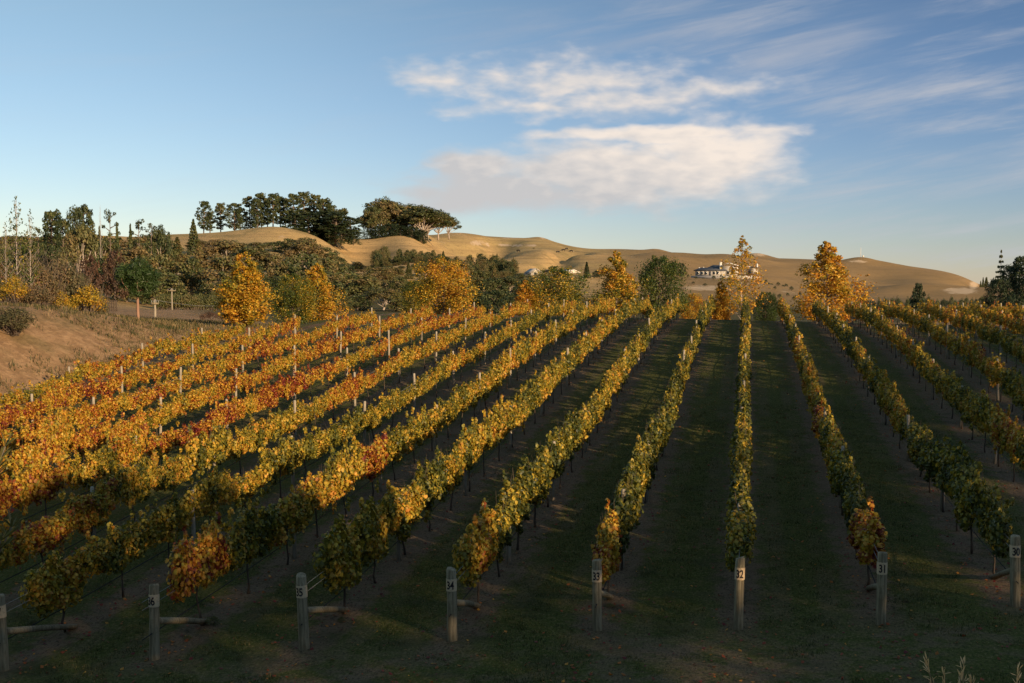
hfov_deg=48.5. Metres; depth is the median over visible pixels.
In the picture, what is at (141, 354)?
trellis post
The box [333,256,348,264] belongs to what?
broadleaf tree
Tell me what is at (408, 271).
conifer tree
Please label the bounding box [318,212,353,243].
dense pine
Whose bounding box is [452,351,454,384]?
trellis post
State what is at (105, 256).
broadleaf tree
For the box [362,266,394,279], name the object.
broadleaf tree
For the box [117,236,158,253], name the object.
broadleaf tree
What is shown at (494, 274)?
conifer tree
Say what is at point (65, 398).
vine row
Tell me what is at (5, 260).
sparse tree
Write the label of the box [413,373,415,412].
trellis post
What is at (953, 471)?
vine row
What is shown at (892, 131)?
sky
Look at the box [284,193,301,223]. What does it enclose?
ridge pine
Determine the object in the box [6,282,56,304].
bank bush
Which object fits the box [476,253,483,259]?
young tree
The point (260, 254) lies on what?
gum tree
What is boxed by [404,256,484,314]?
autumn tree
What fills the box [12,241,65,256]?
gum tree
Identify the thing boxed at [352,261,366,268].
broadleaf tree
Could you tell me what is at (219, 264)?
gum tree
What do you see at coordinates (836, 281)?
autumn tree
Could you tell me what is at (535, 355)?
trellis post
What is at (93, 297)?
yellow bush
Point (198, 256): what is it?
conifer tree
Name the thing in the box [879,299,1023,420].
vine row
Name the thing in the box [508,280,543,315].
autumn tree
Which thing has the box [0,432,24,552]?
grapevine
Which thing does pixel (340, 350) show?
trellis post
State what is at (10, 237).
gum tree
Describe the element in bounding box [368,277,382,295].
broadleaf tree
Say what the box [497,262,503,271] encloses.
young tree
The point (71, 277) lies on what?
bank bush
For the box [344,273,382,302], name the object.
broadleaf tree
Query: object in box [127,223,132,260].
conifer tree
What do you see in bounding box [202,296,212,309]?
olive tree
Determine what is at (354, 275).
gum tree
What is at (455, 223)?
hilltop gum
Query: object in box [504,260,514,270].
young tree
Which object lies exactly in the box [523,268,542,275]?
white house
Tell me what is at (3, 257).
broadleaf tree
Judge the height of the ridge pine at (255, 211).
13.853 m
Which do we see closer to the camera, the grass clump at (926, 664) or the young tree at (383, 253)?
the grass clump at (926, 664)
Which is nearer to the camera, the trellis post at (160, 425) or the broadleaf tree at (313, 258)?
the trellis post at (160, 425)
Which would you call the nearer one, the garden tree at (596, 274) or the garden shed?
the garden tree at (596, 274)
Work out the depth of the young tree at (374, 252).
403.59 m
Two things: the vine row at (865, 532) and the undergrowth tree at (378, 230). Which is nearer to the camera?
the vine row at (865, 532)
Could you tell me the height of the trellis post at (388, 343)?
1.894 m
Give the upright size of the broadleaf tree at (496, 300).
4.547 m
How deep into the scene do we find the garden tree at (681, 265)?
393.03 m
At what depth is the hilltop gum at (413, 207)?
474.19 m
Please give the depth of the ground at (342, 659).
26.85 m
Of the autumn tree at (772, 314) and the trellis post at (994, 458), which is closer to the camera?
the trellis post at (994, 458)
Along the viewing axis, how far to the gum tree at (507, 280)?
262.75 m
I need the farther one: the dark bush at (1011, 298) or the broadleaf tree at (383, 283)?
the broadleaf tree at (383, 283)
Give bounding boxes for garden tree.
[583,262,589,277]
[592,270,602,277]
[677,263,686,276]
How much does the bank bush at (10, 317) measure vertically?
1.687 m
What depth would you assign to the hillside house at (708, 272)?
399.39 m
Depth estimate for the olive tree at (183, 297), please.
171.71 m
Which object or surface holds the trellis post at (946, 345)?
on the ground at (342, 659)
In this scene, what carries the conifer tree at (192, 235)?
on the ground at (342, 659)
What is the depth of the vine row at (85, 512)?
31.60 m
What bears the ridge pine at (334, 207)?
on the ground at (342, 659)
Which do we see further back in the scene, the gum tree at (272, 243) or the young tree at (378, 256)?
the young tree at (378, 256)
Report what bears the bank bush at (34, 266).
on the ground at (342, 659)
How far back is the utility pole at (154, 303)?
96.02 m
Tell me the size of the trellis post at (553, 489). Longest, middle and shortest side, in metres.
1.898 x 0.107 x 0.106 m
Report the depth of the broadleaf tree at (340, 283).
219.43 m
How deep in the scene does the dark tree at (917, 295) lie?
149.86 m
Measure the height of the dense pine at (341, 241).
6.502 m
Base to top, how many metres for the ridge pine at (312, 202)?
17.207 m
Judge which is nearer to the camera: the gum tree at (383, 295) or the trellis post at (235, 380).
the trellis post at (235, 380)
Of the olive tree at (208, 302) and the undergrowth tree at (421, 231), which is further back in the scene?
the undergrowth tree at (421, 231)
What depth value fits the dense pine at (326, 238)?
442.79 m
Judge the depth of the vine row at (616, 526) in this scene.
27.89 m
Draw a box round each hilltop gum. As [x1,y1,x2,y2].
[357,201,410,229]
[359,196,396,227]
[359,207,381,235]
[361,218,390,234]
[381,201,404,230]
[392,216,421,233]
[396,206,451,240]
[403,204,430,229]
[418,208,443,238]
[426,211,453,239]
[441,216,460,239]
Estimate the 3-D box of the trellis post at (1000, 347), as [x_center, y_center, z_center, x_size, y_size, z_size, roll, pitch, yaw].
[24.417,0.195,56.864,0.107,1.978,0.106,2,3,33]
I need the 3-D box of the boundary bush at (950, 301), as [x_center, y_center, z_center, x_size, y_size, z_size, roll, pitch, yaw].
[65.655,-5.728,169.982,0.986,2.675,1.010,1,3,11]
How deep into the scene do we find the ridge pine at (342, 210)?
459.08 m
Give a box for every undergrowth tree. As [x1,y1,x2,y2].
[361,229,377,239]
[370,225,388,238]
[379,223,399,237]
[390,225,408,235]
[404,226,422,240]
[413,229,428,243]
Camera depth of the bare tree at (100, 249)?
239.50 m
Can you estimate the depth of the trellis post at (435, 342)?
56.39 m
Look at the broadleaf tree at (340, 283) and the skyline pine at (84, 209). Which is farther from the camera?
the skyline pine at (84, 209)
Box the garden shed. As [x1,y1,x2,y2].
[750,264,757,273]
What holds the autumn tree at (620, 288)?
on the ground at (342, 659)
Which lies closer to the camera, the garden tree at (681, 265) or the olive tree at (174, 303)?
the olive tree at (174, 303)
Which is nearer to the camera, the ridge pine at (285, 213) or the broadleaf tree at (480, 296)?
the broadleaf tree at (480, 296)
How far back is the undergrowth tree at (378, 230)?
470.84 m
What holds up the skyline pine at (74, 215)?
on the ground at (342, 659)
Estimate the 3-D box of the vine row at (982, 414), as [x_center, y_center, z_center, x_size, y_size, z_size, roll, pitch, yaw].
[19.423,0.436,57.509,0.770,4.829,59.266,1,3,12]
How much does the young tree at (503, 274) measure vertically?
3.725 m
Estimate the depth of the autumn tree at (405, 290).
91.81 m
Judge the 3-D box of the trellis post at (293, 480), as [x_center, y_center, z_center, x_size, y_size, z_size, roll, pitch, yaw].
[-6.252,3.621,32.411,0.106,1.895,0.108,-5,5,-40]
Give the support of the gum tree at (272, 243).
on the ground at (342, 659)
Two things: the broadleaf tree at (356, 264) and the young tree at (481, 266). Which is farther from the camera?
the broadleaf tree at (356, 264)
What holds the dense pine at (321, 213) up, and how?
on the ground at (342, 659)
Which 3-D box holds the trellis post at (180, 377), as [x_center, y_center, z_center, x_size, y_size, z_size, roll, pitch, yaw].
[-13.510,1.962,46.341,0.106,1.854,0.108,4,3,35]
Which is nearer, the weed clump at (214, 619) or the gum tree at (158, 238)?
the weed clump at (214, 619)
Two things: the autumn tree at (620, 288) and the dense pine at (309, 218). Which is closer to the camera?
the autumn tree at (620, 288)
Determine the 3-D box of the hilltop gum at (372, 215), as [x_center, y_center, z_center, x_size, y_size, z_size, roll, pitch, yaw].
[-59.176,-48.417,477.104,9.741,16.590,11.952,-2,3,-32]
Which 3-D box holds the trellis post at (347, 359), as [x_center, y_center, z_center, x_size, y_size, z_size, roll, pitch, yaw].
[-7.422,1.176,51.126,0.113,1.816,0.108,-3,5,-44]
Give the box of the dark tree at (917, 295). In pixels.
[909,283,925,313]
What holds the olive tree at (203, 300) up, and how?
on the ground at (342, 659)
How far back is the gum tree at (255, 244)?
327.65 m
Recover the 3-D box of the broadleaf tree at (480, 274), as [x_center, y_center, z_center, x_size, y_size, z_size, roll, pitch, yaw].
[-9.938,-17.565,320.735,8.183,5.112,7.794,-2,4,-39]
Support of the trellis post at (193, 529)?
on the ground at (342, 659)
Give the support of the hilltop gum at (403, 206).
on the ground at (342, 659)
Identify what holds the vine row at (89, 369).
on the ground at (342, 659)
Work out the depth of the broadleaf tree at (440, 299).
186.64 m
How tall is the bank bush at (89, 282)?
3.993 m
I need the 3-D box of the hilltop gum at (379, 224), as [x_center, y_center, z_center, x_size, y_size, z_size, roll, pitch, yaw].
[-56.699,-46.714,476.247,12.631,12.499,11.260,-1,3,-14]
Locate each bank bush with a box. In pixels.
[0,248,55,302]
[0,256,21,303]
[0,302,37,336]
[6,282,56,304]
[27,262,67,307]
[37,248,87,307]
[69,265,94,311]
[92,289,109,313]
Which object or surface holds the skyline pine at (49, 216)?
on the ground at (342, 659)
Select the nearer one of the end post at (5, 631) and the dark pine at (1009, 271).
the end post at (5, 631)
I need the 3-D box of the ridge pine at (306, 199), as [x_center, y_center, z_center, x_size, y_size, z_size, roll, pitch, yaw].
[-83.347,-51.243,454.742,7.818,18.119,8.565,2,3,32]
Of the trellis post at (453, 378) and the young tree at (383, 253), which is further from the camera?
the young tree at (383, 253)
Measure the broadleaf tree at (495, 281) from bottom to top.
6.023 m
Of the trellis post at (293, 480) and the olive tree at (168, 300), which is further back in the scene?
the olive tree at (168, 300)
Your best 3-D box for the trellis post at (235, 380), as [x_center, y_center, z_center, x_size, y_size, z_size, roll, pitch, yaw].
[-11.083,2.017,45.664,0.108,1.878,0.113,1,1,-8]
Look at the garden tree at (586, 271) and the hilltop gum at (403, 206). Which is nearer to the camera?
the garden tree at (586, 271)
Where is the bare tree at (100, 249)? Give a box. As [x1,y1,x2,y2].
[98,212,104,261]
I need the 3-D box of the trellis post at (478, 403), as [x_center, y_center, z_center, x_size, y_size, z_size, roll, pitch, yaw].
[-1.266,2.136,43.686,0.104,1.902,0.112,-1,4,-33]
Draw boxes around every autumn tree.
[211,251,280,326]
[267,273,321,323]
[294,263,355,322]
[395,280,434,312]
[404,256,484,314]
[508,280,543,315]
[513,265,592,315]
[587,250,640,316]
[627,255,693,318]
[679,293,703,318]
[712,281,738,319]
[714,235,771,319]
[749,292,779,320]
[789,241,879,322]
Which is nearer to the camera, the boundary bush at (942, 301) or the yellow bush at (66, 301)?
the yellow bush at (66, 301)
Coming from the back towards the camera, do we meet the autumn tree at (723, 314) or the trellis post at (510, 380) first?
the autumn tree at (723, 314)
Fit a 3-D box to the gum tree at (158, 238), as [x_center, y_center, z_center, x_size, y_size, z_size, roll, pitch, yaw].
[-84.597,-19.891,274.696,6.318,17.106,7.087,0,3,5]
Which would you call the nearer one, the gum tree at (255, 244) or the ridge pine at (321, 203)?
the gum tree at (255, 244)
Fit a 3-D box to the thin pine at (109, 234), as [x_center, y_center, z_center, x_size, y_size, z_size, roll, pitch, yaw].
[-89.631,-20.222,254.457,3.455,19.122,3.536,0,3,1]
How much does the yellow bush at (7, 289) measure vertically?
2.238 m
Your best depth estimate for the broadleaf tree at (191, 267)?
247.65 m
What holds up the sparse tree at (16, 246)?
on the ground at (342, 659)
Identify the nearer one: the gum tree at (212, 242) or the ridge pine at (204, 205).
the gum tree at (212, 242)
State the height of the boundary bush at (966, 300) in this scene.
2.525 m
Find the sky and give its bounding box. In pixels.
[0,0,1023,284]
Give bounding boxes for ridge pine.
[194,201,213,232]
[204,212,216,232]
[214,202,227,231]
[224,203,244,229]
[232,209,247,229]
[242,196,256,227]
[249,199,264,227]
[250,192,270,226]
[262,198,272,226]
[264,193,280,226]
[271,196,285,225]
[278,198,290,225]
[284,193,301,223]
[296,191,314,224]
[306,194,320,220]
[316,197,332,216]
[324,205,338,236]
[337,208,348,224]
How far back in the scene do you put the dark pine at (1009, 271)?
147.58 m
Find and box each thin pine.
[32,227,45,261]
[101,208,120,253]
[132,219,147,249]
[143,223,156,252]
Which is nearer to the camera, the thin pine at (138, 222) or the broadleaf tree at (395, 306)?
the broadleaf tree at (395, 306)
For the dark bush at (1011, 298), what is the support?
on the ground at (342, 659)
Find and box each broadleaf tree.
[0,248,20,259]
[6,253,36,265]
[10,241,50,258]
[30,236,58,253]
[60,256,105,281]
[85,271,117,294]
[103,240,146,261]
[103,252,112,281]
[112,262,142,301]
[114,256,162,317]
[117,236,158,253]
[139,271,188,303]
[145,240,183,253]
[151,253,180,293]
[153,249,193,281]
[174,258,206,295]
[198,269,241,296]
[242,260,270,286]
[258,276,292,299]
[259,253,291,277]
[266,260,291,286]
[268,238,296,253]
[270,253,334,281]
[303,256,357,286]
[306,246,340,260]
[319,271,359,296]
[332,295,354,311]
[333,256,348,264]
[338,264,356,273]
[343,295,372,310]
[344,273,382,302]
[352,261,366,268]
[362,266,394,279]
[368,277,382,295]
[372,280,397,289]
[381,267,407,279]
[385,277,407,292]
[385,294,411,310]
[428,289,446,308]
[445,294,482,311]
[462,270,489,284]
[465,291,490,307]
[470,277,510,294]
[479,289,513,313]
[499,291,522,305]
[509,273,534,279]
[510,277,537,297]
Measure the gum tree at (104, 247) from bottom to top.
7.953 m
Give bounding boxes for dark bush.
[854,292,873,322]
[979,293,989,308]
[999,293,1023,306]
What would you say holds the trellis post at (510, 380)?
on the ground at (342, 659)
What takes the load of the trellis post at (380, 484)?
on the ground at (342, 659)
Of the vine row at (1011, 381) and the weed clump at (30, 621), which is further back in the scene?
the vine row at (1011, 381)
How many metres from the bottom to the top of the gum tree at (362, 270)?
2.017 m
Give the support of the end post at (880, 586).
on the ground at (342, 659)
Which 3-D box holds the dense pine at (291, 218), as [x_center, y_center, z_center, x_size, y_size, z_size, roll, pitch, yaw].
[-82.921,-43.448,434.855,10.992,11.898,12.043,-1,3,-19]
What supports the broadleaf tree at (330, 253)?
on the ground at (342, 659)
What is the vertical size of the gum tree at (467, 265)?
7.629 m
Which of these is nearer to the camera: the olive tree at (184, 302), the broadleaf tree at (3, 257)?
the olive tree at (184, 302)
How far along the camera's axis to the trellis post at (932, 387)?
46.17 m
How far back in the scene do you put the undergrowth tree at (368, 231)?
472.23 m
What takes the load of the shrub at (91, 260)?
on the ground at (342, 659)
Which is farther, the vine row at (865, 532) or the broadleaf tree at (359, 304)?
the broadleaf tree at (359, 304)
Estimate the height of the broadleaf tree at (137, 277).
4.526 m
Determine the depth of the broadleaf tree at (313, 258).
237.72 m
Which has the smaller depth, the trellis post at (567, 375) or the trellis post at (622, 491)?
the trellis post at (622, 491)
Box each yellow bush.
[0,270,28,304]
[52,285,73,308]
[63,276,108,312]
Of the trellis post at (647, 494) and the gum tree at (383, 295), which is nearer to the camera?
the trellis post at (647, 494)
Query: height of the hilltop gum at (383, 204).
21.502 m
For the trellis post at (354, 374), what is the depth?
44.77 m
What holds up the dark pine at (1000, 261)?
on the ground at (342, 659)
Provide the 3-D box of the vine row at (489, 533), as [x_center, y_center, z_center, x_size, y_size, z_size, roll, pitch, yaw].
[5.988,0.777,54.196,0.840,5.733,69.966,1,3,12]
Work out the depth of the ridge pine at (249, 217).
460.00 m
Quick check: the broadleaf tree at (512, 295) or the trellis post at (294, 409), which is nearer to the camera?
the trellis post at (294, 409)
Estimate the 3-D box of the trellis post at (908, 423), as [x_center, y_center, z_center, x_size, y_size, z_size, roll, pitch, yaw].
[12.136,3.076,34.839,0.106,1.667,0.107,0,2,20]
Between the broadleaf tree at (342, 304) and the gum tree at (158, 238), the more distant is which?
the gum tree at (158, 238)
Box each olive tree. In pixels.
[156,294,166,309]
[156,299,168,309]
[162,296,170,309]
[173,297,181,309]
[178,294,191,309]
[179,298,190,309]
[182,295,191,309]
[187,295,199,309]
[188,296,204,309]
[200,295,209,309]
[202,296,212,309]
[206,294,216,309]
[210,298,219,309]
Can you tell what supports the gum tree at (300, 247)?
on the ground at (342, 659)
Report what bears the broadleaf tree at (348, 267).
on the ground at (342, 659)
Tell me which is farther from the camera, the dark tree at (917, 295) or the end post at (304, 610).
the dark tree at (917, 295)
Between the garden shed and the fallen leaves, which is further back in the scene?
the garden shed
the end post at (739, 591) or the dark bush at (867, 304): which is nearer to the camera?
the end post at (739, 591)
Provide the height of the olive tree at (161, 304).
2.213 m
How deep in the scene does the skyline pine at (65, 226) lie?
239.00 m
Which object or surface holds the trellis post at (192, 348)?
on the ground at (342, 659)
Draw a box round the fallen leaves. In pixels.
[2,314,1023,682]
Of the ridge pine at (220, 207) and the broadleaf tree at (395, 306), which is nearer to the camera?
the broadleaf tree at (395, 306)
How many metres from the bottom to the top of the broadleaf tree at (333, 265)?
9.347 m
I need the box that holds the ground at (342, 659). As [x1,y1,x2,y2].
[0,227,1023,682]
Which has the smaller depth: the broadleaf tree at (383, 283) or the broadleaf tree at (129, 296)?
the broadleaf tree at (129, 296)
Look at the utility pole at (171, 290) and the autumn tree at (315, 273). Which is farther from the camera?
the utility pole at (171, 290)
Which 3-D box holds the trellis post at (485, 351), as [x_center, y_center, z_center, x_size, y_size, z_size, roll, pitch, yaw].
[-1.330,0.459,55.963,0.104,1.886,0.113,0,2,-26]
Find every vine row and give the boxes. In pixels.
[0,298,576,643]
[0,300,531,582]
[0,302,433,480]
[0,304,485,527]
[0,309,377,456]
[0,314,300,429]
[0,322,245,411]
[142,293,615,640]
[301,295,652,624]
[449,294,683,616]
[591,294,715,607]
[723,294,756,571]
[776,297,887,585]
[811,299,1017,582]
[844,297,1023,481]
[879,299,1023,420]
[916,299,1023,369]
[947,300,1023,340]
[989,300,1023,327]
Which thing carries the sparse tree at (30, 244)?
on the ground at (342, 659)
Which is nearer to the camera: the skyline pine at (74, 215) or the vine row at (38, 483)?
the vine row at (38, 483)
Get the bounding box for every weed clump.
[26,619,36,624]
[205,615,219,624]
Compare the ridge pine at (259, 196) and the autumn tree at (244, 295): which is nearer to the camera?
the autumn tree at (244, 295)
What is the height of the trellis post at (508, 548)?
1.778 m
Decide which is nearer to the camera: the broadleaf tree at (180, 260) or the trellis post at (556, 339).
the trellis post at (556, 339)
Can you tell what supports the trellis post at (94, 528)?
on the ground at (342, 659)
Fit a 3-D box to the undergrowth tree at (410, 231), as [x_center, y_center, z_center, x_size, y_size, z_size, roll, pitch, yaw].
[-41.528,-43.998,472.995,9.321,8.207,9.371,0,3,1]
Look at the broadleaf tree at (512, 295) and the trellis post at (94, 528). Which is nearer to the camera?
the trellis post at (94, 528)
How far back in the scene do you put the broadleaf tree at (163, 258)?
253.65 m
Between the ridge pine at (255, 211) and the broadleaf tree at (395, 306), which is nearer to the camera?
the broadleaf tree at (395, 306)
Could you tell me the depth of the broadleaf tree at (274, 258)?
273.53 m
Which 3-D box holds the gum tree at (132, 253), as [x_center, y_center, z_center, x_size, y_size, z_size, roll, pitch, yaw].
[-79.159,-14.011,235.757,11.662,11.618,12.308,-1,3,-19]
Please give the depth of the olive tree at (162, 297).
171.84 m
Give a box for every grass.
[0,301,280,391]
[8,398,1023,682]
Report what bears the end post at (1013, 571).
on the ground at (342, 659)
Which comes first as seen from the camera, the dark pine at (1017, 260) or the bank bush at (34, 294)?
the bank bush at (34, 294)
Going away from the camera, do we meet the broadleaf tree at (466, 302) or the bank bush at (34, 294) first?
the bank bush at (34, 294)
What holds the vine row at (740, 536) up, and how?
on the ground at (342, 659)
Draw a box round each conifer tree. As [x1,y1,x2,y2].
[97,225,102,270]
[114,221,119,262]
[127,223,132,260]
[172,237,182,256]
[185,219,199,254]
[188,240,209,284]
[403,265,415,278]
[491,265,497,284]
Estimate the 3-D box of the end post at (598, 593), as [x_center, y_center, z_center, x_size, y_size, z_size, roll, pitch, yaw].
[1.749,4.733,21.588,0.182,1.693,2.262,0,2,12]
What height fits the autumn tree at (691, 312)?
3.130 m
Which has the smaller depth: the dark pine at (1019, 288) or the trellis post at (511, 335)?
the trellis post at (511, 335)
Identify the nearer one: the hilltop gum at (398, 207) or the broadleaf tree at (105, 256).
the broadleaf tree at (105, 256)
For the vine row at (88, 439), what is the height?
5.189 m
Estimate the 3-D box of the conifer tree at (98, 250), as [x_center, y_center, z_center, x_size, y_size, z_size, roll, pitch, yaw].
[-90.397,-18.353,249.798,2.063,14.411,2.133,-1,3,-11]
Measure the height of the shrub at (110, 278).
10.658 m
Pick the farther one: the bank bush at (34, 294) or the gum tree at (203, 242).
the gum tree at (203, 242)
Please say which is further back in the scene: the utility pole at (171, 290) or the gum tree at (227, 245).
the gum tree at (227, 245)
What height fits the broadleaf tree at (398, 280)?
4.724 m
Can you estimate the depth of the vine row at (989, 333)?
62.22 m
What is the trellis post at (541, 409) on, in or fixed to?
on the ground at (342, 659)
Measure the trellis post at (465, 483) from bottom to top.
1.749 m
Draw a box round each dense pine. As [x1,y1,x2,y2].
[280,213,308,232]
[296,212,329,237]
[310,210,334,239]
[316,226,335,245]
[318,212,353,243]
[327,229,356,244]
[339,217,365,240]
[346,229,362,244]
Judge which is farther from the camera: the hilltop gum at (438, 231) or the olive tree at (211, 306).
the hilltop gum at (438, 231)
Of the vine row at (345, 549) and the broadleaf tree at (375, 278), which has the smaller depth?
the vine row at (345, 549)
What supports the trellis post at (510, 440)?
on the ground at (342, 659)
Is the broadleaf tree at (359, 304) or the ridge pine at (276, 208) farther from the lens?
the ridge pine at (276, 208)
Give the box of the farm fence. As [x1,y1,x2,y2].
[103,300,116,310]
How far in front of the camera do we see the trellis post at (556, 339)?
61.43 m
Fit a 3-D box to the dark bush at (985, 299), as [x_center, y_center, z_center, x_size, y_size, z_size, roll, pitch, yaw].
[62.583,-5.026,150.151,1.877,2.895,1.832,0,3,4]
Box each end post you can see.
[0,594,77,671]
[148,583,206,660]
[296,572,348,649]
[446,567,480,641]
[592,559,613,630]
[733,556,744,629]
[866,552,887,624]
[989,534,1020,606]
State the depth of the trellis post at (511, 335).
61.85 m
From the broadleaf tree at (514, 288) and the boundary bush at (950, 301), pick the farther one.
the broadleaf tree at (514, 288)
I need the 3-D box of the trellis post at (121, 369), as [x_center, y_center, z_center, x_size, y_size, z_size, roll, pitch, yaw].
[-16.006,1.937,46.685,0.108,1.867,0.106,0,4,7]
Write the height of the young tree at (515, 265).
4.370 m
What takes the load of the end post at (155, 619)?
on the ground at (342, 659)
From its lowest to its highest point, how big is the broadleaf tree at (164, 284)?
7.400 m
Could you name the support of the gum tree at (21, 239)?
on the ground at (342, 659)
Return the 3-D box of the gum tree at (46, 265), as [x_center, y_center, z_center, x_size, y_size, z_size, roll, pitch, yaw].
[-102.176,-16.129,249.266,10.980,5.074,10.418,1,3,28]
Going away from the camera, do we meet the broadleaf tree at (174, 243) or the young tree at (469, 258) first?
the broadleaf tree at (174, 243)
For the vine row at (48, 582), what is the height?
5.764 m
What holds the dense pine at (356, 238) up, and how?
on the ground at (342, 659)
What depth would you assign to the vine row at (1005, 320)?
68.42 m
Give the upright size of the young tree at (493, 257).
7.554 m
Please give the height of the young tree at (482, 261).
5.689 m
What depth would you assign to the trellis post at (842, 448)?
29.38 m
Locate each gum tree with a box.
[0,235,19,248]
[11,236,38,244]
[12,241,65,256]
[33,257,54,270]
[57,224,98,272]
[93,238,114,258]
[100,246,157,271]
[145,224,175,268]
[183,240,209,247]
[193,240,245,271]
[195,253,242,287]
[198,238,229,255]
[228,245,273,271]
[244,242,269,249]
[263,242,285,248]
[281,240,325,268]
[285,237,320,252]
[344,273,364,281]
[355,269,368,273]
[358,287,401,309]
[446,262,474,275]
[456,275,488,291]
[499,277,519,289]
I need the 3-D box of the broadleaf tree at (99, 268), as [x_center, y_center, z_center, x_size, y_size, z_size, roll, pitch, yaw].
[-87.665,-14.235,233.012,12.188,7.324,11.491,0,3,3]
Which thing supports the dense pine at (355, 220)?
on the ground at (342, 659)
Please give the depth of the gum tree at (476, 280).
262.83 m
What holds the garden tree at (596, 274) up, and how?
on the ground at (342, 659)
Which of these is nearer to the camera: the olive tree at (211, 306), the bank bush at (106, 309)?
the bank bush at (106, 309)
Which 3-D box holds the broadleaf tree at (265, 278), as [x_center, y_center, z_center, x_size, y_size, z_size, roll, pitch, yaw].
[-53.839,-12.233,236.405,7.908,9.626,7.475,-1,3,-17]
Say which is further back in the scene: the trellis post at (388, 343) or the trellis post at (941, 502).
the trellis post at (388, 343)
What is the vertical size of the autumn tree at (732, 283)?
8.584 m
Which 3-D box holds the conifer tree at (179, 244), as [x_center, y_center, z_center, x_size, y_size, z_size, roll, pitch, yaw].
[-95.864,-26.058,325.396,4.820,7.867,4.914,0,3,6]
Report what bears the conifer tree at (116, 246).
on the ground at (342, 659)
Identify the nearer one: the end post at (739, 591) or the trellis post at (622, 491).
the end post at (739, 591)
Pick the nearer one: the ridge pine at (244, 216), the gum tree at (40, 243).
the gum tree at (40, 243)
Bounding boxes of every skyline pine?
[40,209,62,264]
[56,218,71,266]
[66,204,87,270]
[76,204,95,255]
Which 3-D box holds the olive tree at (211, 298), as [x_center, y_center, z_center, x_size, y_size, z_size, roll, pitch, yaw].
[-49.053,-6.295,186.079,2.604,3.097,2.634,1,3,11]
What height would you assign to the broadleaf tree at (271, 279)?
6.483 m
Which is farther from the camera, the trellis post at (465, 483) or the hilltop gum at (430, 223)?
the hilltop gum at (430, 223)
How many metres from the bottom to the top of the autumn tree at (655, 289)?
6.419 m
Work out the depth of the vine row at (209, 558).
27.76 m
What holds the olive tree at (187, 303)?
on the ground at (342, 659)
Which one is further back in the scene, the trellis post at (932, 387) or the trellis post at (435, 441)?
the trellis post at (932, 387)
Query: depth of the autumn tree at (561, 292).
95.89 m
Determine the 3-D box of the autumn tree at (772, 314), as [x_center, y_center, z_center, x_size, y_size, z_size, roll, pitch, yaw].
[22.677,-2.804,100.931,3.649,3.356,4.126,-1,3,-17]
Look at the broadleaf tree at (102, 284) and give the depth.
211.54 m
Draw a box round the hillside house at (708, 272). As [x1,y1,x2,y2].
[691,262,754,278]
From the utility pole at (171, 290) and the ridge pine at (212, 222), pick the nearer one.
the utility pole at (171, 290)
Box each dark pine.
[983,277,1012,307]
[994,250,1006,300]
[996,264,1022,305]
[1010,256,1023,301]
[1013,261,1023,307]
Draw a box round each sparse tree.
[0,196,33,302]
[0,222,18,302]
[19,209,41,301]
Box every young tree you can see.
[369,249,380,266]
[372,252,383,267]
[380,246,390,256]
[380,251,386,262]
[424,252,432,260]
[466,256,473,262]
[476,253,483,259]
[477,258,486,265]
[478,264,488,269]
[488,255,500,262]
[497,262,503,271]
[499,271,508,277]
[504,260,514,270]
[513,262,518,272]
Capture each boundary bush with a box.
[940,299,946,307]
[948,294,953,304]
[963,296,969,306]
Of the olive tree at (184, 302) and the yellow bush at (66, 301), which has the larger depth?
the olive tree at (184, 302)
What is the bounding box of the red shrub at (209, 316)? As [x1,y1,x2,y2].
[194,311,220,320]
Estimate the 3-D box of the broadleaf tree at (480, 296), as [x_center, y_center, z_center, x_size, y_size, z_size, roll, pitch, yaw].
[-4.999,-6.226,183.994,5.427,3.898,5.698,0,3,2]
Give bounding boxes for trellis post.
[90,486,96,541]
[120,366,122,395]
[141,343,143,369]
[159,397,161,435]
[179,367,181,395]
[191,344,193,369]
[191,490,195,545]
[235,368,236,395]
[290,435,294,491]
[293,400,296,440]
[339,331,341,360]
[346,347,347,376]
[353,372,355,407]
[363,401,365,445]
[378,472,381,491]
[388,330,389,359]
[397,498,400,560]
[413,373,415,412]
[434,405,437,447]
[435,331,436,363]
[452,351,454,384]
[463,443,467,495]
[477,372,480,413]
[484,332,485,363]
[506,497,510,564]
[509,348,511,386]
[509,405,511,449]
[510,320,511,346]
[534,331,536,365]
[540,403,542,415]
[551,441,555,499]
[555,320,556,348]
[566,348,568,386]
[619,489,624,567]
[646,441,649,501]
[839,446,844,507]
[906,415,909,460]
[931,359,933,397]
[940,491,944,510]
[946,325,947,358]
[993,442,997,463]
[996,358,998,399]
[999,326,1001,357]
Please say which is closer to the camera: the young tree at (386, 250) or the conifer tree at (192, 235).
the conifer tree at (192, 235)
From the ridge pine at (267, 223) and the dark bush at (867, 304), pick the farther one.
the ridge pine at (267, 223)
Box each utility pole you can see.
[151,299,158,316]
[168,288,175,309]
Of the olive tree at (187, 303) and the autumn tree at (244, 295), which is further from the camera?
the olive tree at (187, 303)
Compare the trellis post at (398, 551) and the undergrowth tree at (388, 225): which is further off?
the undergrowth tree at (388, 225)
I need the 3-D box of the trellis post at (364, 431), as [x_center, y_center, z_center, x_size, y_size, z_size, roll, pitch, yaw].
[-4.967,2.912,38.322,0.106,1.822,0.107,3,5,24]
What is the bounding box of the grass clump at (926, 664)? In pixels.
[920,653,1022,682]
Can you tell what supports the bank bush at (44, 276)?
on the ground at (342, 659)
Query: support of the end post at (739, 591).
on the ground at (342, 659)

